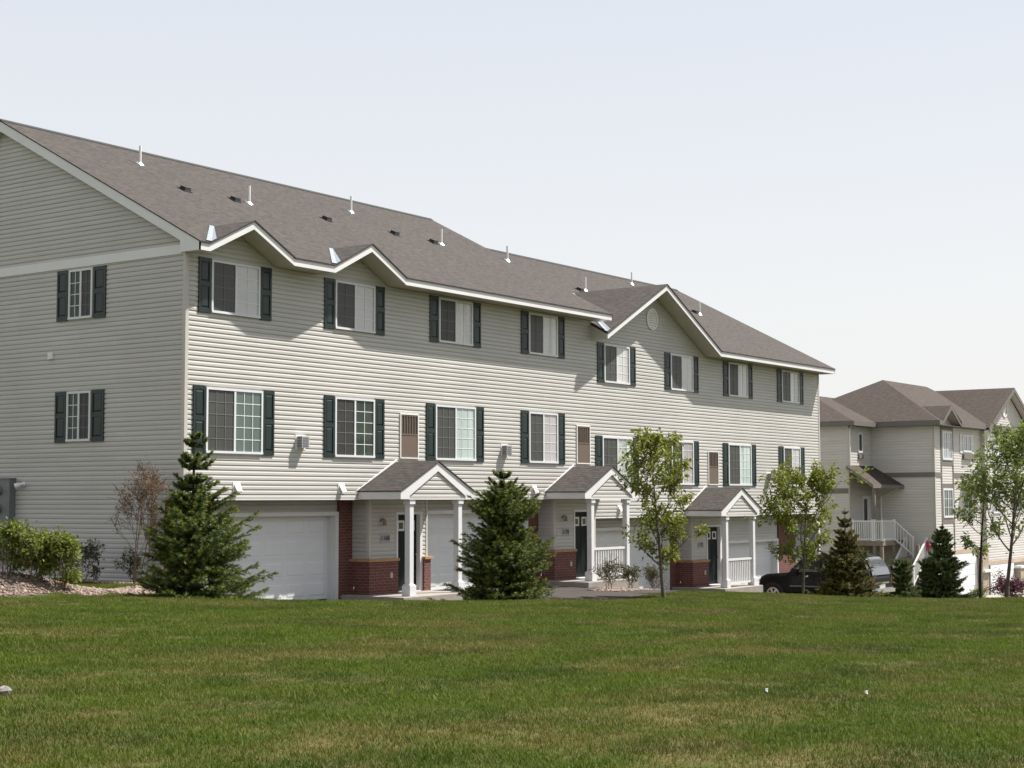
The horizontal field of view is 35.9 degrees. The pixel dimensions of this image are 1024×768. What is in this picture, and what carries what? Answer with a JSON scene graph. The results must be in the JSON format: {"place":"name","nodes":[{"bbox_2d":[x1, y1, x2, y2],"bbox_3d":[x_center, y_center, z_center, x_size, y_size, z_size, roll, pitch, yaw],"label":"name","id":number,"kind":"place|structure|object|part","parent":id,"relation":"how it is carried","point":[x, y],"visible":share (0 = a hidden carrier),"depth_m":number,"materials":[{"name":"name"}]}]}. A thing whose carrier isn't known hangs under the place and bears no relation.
{"place":"outdoors","nodes":[
{"label":"outdoors","id":0,"kind":"place"},
{"bbox_2d":[0,571,108,596],"bbox_3d":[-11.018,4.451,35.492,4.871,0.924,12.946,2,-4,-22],"label":"gravel","id":1,"kind":"structure","parent":0,"point":[71,590],"depth_m":30.49,"materials":[{"name":"beige gravel"}]},
{"bbox_2d":[0,516,36,574],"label":"bush","id":2,"kind":"object","parent":1,"relation":"on","point":[10,540],"visible":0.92,"depth_m":30.58,"materials":[{"name":"green plant"}]},
{"bbox_2d":[8,524,61,581],"bbox_3d":[-9.254,3.357,30.767,1.091,1.255,1.097,-3,-5,35],"label":"bush","id":3,"kind":"object","parent":1,"relation":"on","point":[36,544],"visible":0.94,"depth_m":30.54,"materials":[{"name":"green plant"}]},
{"bbox_2d":[34,526,83,589],"bbox_3d":[-8.856,3.458,30.754,1.063,1.382,1.176,1,-4,-15],"label":"bush","id":4,"kind":"object","parent":1,"relation":"on","point":[68,548],"visible":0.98,"depth_m":30.68,"materials":[{"name":"green plant"}]},
{"bbox_2d":[69,538,104,579],"bbox_3d":[-9.830,4.110,36.289,1.026,1.150,0.860,2,-5,-25],"label":"bush","id":5,"kind":"object","parent":1,"relation":"on","point":[87,555],"visible":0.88,"depth_m":36.32,"materials":[{"name":"green plant"}]},
{"bbox_2d":[343,586,679,600],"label":"driveway","id":6,"kind":"structure","parent":0,"point":[565,592],"depth_m":43.95,"materials":[{"name":"concrete"}]},
{"bbox_2d":[759,553,894,596],"bbox_3d":[11.369,7.071,57.400,4.623,1.878,2.400,-3,-5,35],"label":"sport utility vehicle","id":7,"kind":"object","parent":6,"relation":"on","point":[790,582],"visible":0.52,"depth_m":56.75,"materials":[{"name":"black paint"}]},
{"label":"side window","id":8,"kind":"part","parent":7,"relation":"part of","materials":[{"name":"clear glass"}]},
{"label":"rear window","id":9,"kind":"part","parent":7,"relation":"part of","materials":[{"name":"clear glass"}]},
{"bbox_2d":[0,578,1023,767],"bbox_3d":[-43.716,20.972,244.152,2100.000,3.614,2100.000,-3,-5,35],"label":"ground","id":10,"kind":"structure","parent":0,"point":[709,762],"depth_m":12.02,"materials":[{"name":"green plant"}]},
{"bbox_2d":[0,685,11,695],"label":"stone","id":11,"kind":"object","parent":10,"relation":"on","point":[5,689],"visible":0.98,"depth_m":12.51,"materials":[{"name":"grey stone"}]},
{"bbox_2d":[119,427,279,598],"bbox_3d":[-5.734,2.458,29.124,2.638,3.384,3.007,-3,-5,35],"label":"spruce","id":12,"kind":"object","parent":10,"relation":"on","point":[188,532],"visible":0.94,"depth_m":28.77,"materials":[{"name":"green plant"}]},
{"bbox_2d":[0,119,835,600],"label":"townhouse row","id":13,"kind":"object","parent":10,"relation":"on","point":[366,397],"visible":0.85,"depth_m":41.24,"materials":[{"name":"beige plastic"}]},
{"bbox_2d":[65,390,90,441],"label":"window","id":14,"kind":"structure","parent":13,"relation":"in","point":[78,403],"depth_m":38.12,"materials":[{"name":"glass"}]},
{"bbox_2d":[67,267,92,319],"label":"window","id":15,"kind":"structure","parent":13,"relation":"in","point":[80,282],"depth_m":38.33,"materials":[{"name":"glass"}]},
{"bbox_2d":[205,387,262,454],"bbox_3d":[-6.557,0.881,37.328,0.092,1.530,1.860,-3,-5,35],"label":"window","id":16,"kind":"structure","parent":13,"relation":"in","point":[234,417],"depth_m":37.29,"materials":[{"name":"glass"}]},
{"bbox_2d":[211,259,260,318],"bbox_3d":[-6.565,-2.246,37.555,0.092,1.250,1.600,-3,-5,35],"label":"window","id":17,"kind":"structure","parent":13,"relation":"in","point":[235,287],"depth_m":37.52,"materials":[{"name":"glass"}]},
{"bbox_2d":[201,512,338,600],"bbox_3d":[-6.084,4.452,39.033,0.335,2.550,5.040,-3,-5,35],"label":"garage door","id":18,"kind":"structure","parent":13,"relation":"in","point":[303,547],"depth_m":40.02,"materials":[{"name":"metal"}]},
{"bbox_2d":[334,397,374,457],"bbox_3d":[-4.070,1.130,40.851,0.092,1.530,1.560,-3,-5,35],"label":"window","id":19,"kind":"structure","parent":13,"relation":"in","point":[354,417],"depth_m":40.83,"materials":[{"name":"glass"}]},
{"bbox_2d":[335,280,375,333],"bbox_3d":[-4.081,-1.997,41.074,0.092,1.250,1.570,-3,-5,35],"label":"window","id":20,"kind":"structure","parent":13,"relation":"in","point":[355,303],"depth_m":41.05,"materials":[{"name":"glass"}]},
{"bbox_2d":[396,511,422,591],"bbox_3d":[-2.812,4.503,42.495,0.195,2.135,1.110,-3,-5,35],"label":"front door","id":21,"kind":"structure","parent":13,"relation":"in","point":[400,516],"depth_m":42.76,"materials":[{"name":"black paint"}]},
{"bbox_2d":[435,404,475,460],"bbox_3d":[-1.588,1.380,44.366,0.092,1.530,1.860,-3,-5,35],"label":"window","id":22,"kind":"structure","parent":13,"relation":"in","point":[455,426],"depth_m":44.33,"materials":[{"name":"glass"}]},
{"bbox_2d":[439,297,472,345],"bbox_3d":[-1.593,-1.747,44.597,0.092,1.250,1.570,-3,-5,35],"label":"window","id":23,"kind":"structure","parent":13,"relation":"in","point":[455,316],"depth_m":44.57,"materials":[{"name":"glass"}]},
{"bbox_2d":[428,510,527,590],"bbox_3d":[-1.085,4.954,46.112,0.335,2.550,5.040,-3,-5,35],"label":"garage door","id":24,"kind":"structure","parent":13,"relation":"in","point":[440,522],"depth_m":45.12,"materials":[{"name":"metal"}]},
{"bbox_2d":[529,312,557,356],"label":"window","id":25,"kind":"structure","parent":13,"relation":"in","point":[543,329],"depth_m":48.17,"materials":[{"name":"glass"}]},
{"bbox_2d":[529,412,558,463],"bbox_3d":[0.946,1.634,47.954,0.092,1.530,1.560,-3,-5,35],"label":"window","id":26,"kind":"structure","parent":13,"relation":"in","point":[543,427],"depth_m":47.92,"materials":[{"name":"glass"}]},
{"bbox_2d":[573,509,586,578],"bbox_3d":[2.186,5.005,49.574,0.195,2.135,1.110,-3,-5,35],"label":"front door","id":27,"kind":"structure","parent":13,"relation":"in","point":[580,515],"depth_m":49.61,"materials":[{"name":"black paint"}]},
{"bbox_2d":[604,344,629,384],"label":"window","id":28,"kind":"structure","parent":13,"relation":"in","point":[616,358],"depth_m":51.61,"materials":[{"name":"glass"}]},
{"bbox_2d":[602,436,632,481],"bbox_3d":[3.427,2.491,51.421,0.092,1.530,1.870,-3,-5,35],"label":"window","id":29,"kind":"structure","parent":13,"relation":"in","point":[612,447],"depth_m":51.34,"materials":[{"name":"glass"}]},
{"bbox_2d":[596,526,669,589],"bbox_3d":[3.915,6.084,53.145,0.335,2.550,5.040,-3,-5,35],"label":"garage door","id":30,"kind":"structure","parent":13,"relation":"in","point":[605,537],"depth_m":53.87,"materials":[{"name":"metal"}]},
{"bbox_2d":[671,354,693,391],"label":"window","id":31,"kind":"structure","parent":13,"relation":"in","point":[682,379],"depth_m":55.17,"materials":[{"name":"glass"}]},
{"bbox_2d":[671,441,694,484],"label":"window","id":32,"kind":"structure","parent":13,"relation":"in","point":[688,449],"depth_m":55.21,"materials":[{"name":"glass"}]},
{"bbox_2d":[706,525,721,584],"bbox_3d":[7.186,6.115,56.608,0.195,2.135,1.110,-3,-5,35],"label":"front door","id":33,"kind":"structure","parent":13,"relation":"in","point":[714,538],"depth_m":56.83,"materials":[{"name":"black paint"}]},
{"bbox_2d":[728,362,748,397],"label":"window","id":34,"kind":"structure","parent":13,"relation":"in","point":[738,373],"depth_m":58.67,"materials":[{"name":"glass"}]},
{"bbox_2d":[728,444,751,485],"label":"window","id":35,"kind":"structure","parent":13,"relation":"in","point":[739,455],"depth_m":58.49,"materials":[{"name":"glass"}]},
{"bbox_2d":[728,538,778,584],"bbox_3d":[8.915,7.215,60.178,0.335,2.550,5.040,-3,-5,35],"label":"garage door","id":36,"kind":"structure","parent":13,"relation":"in","point":[765,562],"depth_m":61.40,"materials":[{"name":"metal"}]},
{"bbox_2d":[782,370,799,403],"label":"window","id":37,"kind":"structure","parent":13,"relation":"in","point":[790,380],"depth_m":62.32,"materials":[{"name":"glass"}]},
{"bbox_2d":[783,447,800,485],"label":"window","id":38,"kind":"structure","parent":13,"relation":"in","point":[796,452],"depth_m":62.27,"materials":[{"name":"glass"}]},
{"bbox_2d":[426,469,581,600],"bbox_3d":[-0.104,3.853,38.433,3.599,3.588,3.437,1,-4,-20],"label":"spruce","id":39,"kind":"object","parent":10,"relation":"on","point":[502,550],"visible":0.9,"depth_m":37.75,"materials":[{"name":"green plant"}]},
{"bbox_2d":[613,425,709,597],"bbox_3d":[3.820,3.472,42.316,2.710,4.812,2.795,-3,-5,35],"label":"young tree","id":40,"kind":"object","parent":10,"relation":"on","point":[664,555],"visible":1,"depth_m":42.40,"materials":[{"name":"green plant"}]},
{"bbox_2d":[744,452,873,593],"bbox_3d":[9.069,4.510,48.716,3.320,4.862,2.959,1,-4,-21],"label":"young tree","id":41,"kind":"object","parent":10,"relation":"on","point":[817,478],"visible":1,"depth_m":48.44,"materials":[{"name":"green plant"}]},
{"bbox_2d":[804,511,888,596],"bbox_3d":[10.642,5.600,50.884,3.005,3.195,2.781,-3,-5,35],"label":"spruce","id":42,"kind":"object","parent":10,"relation":"on","point":[840,582],"visible":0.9,"depth_m":50.55,"materials":[{"name":"green plant"}]},
{"bbox_2d":[884,558,921,597],"bbox_3d":[14.531,7.429,59.110,1.535,1.857,1.450,1,-4,-12],"label":"spruce","id":43,"kind":"object","parent":10,"relation":"on","point":[902,579],"visible":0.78,"depth_m":58.91,"materials":[{"name":"green plant"}]},
{"bbox_2d":[819,380,1023,596],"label":"neighbour townhouse","id":44,"kind":"structure","parent":10,"relation":"on","point":[913,446],"depth_m":76.07,"materials":[{"name":"beige plastic"}]},
{"bbox_2d":[857,432,862,452],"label":"window","id":45,"kind":"structure","parent":44,"relation":"in","point":[860,435],"depth_m":75.58,"materials":[{"name":"glass"}]},
{"bbox_2d":[862,496,870,538],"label":"front door","id":46,"kind":"structure","parent":44,"relation":"in","point":[866,510],"depth_m":75.73,"materials":[{"name":"white paint"}]},
{"bbox_2d":[926,540,930,550],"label":"hanging basket","id":47,"kind":"object","parent":44,"relation":"hanging from","point":[928,545],"visible":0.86,"depth_m":74.46,"materials":[{"name":"pink plant"}]},
{"bbox_2d":[941,431,952,459],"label":"window","id":48,"kind":"structure","parent":44,"relation":"in","point":[946,436],"depth_m":76.26,"materials":[{"name":"glass"}]},
{"bbox_2d":[943,488,953,517],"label":"window","id":49,"kind":"structure","parent":44,"relation":"in","point":[948,506],"depth_m":76.04,"materials":[{"name":"plastic"}]},
{"bbox_2d":[950,552,977,596],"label":"garage door","id":50,"kind":"structure","parent":44,"relation":"in","point":[971,570],"depth_m":78.07,"materials":[{"name":"metal"}]},
{"bbox_2d":[962,434,971,452],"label":"window","id":51,"kind":"structure","parent":44,"relation":"in","point":[966,438],"depth_m":78.59,"materials":[{"name":"glass"}]},
{"bbox_2d":[964,491,972,509],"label":"window","id":52,"kind":"structure","parent":44,"relation":"in","point":[971,498],"depth_m":78.40,"materials":[{"name":"plastic"}]},
{"bbox_2d":[990,434,997,455],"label":"window","id":53,"kind":"structure","parent":44,"relation":"in","point":[991,438],"depth_m":81.26,"materials":[{"name":"plastic"}]},
{"bbox_2d":[993,490,1000,512],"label":"window","id":54,"kind":"structure","parent":44,"relation":"in","point":[994,509],"depth_m":81.22,"materials":[{"name":"plastic"}]},
{"bbox_2d":[990,563,1013,594],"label":"garage door","id":55,"kind":"structure","parent":44,"relation":"in","point":[1004,566],"depth_m":81.06,"materials":[{"name":"metal"}]},
{"bbox_2d":[1012,490,1022,512],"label":"window","id":56,"kind":"structure","parent":44,"relation":"in","point":[1017,511],"depth_m":84.17,"materials":[{"name":"plastic"}]},
{"bbox_2d":[913,559,944,597],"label":"spruce","id":57,"kind":"object","parent":10,"relation":"on","point":[927,582],"visible":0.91,"depth_m":60.83,"materials":[{"name":"green plant"}]},
{"bbox_2d":[915,525,979,598],"bbox_3d":[16.704,6.965,61.457,2.853,3.139,2.749,-3,-5,35],"label":"spruce","id":58,"kind":"object","parent":10,"relation":"on","point":[946,566],"visible":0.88,"depth_m":60.93,"materials":[{"name":"green plant"}]},
{"bbox_2d":[969,586,987,597],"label":"bush","id":59,"kind":"object","parent":10,"relation":"on","point":[977,591],"visible":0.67,"depth_m":65.13,"materials":[{"name":"green plant"}]},
{"bbox_2d":[952,456,1009,597],"bbox_3d":[19.320,5.973,64.699,2.475,6.035,2.310,-3,-5,35],"label":"young tree","id":60,"kind":"object","parent":10,"relation":"on","point":[981,548],"visible":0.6,"depth_m":64.76,"materials":[{"name":"green plant"}]},
{"bbox_2d":[951,418,1023,596],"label":"young tree","id":61,"kind":"object","parent":10,"relation":"on","point":[1010,441],"visible":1,"depth_m":62.67,"materials":[{"name":"green plant"}]},
{"bbox_2d":[984,567,1023,597],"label":"bush","id":62,"kind":"object","parent":10,"relation":"on","point":[1014,585],"visible":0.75,"depth_m":70.39,"materials":[{"name":"purple plant"}]},
{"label":"soil","id":63,"kind":"structure","parent":10,"relation":"on","visible":0},
{"bbox_2d":[81,578,157,594],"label":"gravel","id":64,"kind":"structure","parent":63,"relation":"on","point":[125,590],"depth_m":32.78,"materials":[{"name":"beige gravel"}]},
{"bbox_2d":[112,543,149,582],"bbox_3d":[-8.554,4.194,35.832,0.878,1.154,0.756,-3,-5,35],"label":"bush","id":65,"kind":"object","parent":63,"relation":"on","point":[130,569],"visible":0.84,"depth_m":35.79,"materials":[{"name":"green plant"}]},
{"bbox_2d":[108,455,174,582],"bbox_3d":[-8.257,3.126,35.544,1.615,3.101,1.634,-1,-4,11],"label":"shrub","id":66,"kind":"object","parent":63,"relation":"on","point":[150,489],"visible":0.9,"depth_m":35.53,"materials":[{"name":"brown plant"}]},
{"bbox_2d":[0,0,1023,403],"label":"sky","id":67,"kind":"structure","parent":0,"point":[840,181],"materials":[{"name":"white"}]},
{"bbox_2d":[984,590,1023,597],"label":"driveway","id":68,"kind":"structure","parent":0,"point":[996,595],"depth_m":78.80,"materials":[{"name":"concrete"}]},
{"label":"soil","id":69,"kind":"structure","parent":0,"visible":0},
{"bbox_2d":[588,554,623,588],"bbox_3d":[2.735,5.525,45.960,1.040,1.223,1.053,0,-4,-2],"label":"shrub","id":70,"kind":"object","parent":69,"relation":"on","point":[609,567],"visible":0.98,"depth_m":45.80,"materials":[{"name":"green plant"}]},
{"bbox_2d":[589,587,660,591],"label":"gravel","id":71,"kind":"structure","parent":69,"relation":"on","point":[615,589],"depth_m":45.37,"materials":[{"name":"beige gravel"}]},
{"bbox_2d":[619,562,641,587],"bbox_3d":[3.525,5.693,46.401,0.805,0.968,0.857,-3,-5,35],"label":"shrub","id":72,"kind":"object","parent":69,"relation":"on","point":[629,572],"visible":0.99,"depth_m":46.29,"materials":[{"name":"green plant"}]},
{"bbox_2d":[642,563,667,588],"bbox_3d":[4.201,5.754,46.511,0.998,1.001,0.662,2,-5,-23],"label":"shrub","id":73,"kind":"object","parent":69,"relation":"on","point":[653,575],"visible":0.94,"depth_m":46.45,"materials":[{"name":"green plant"}]}
]}

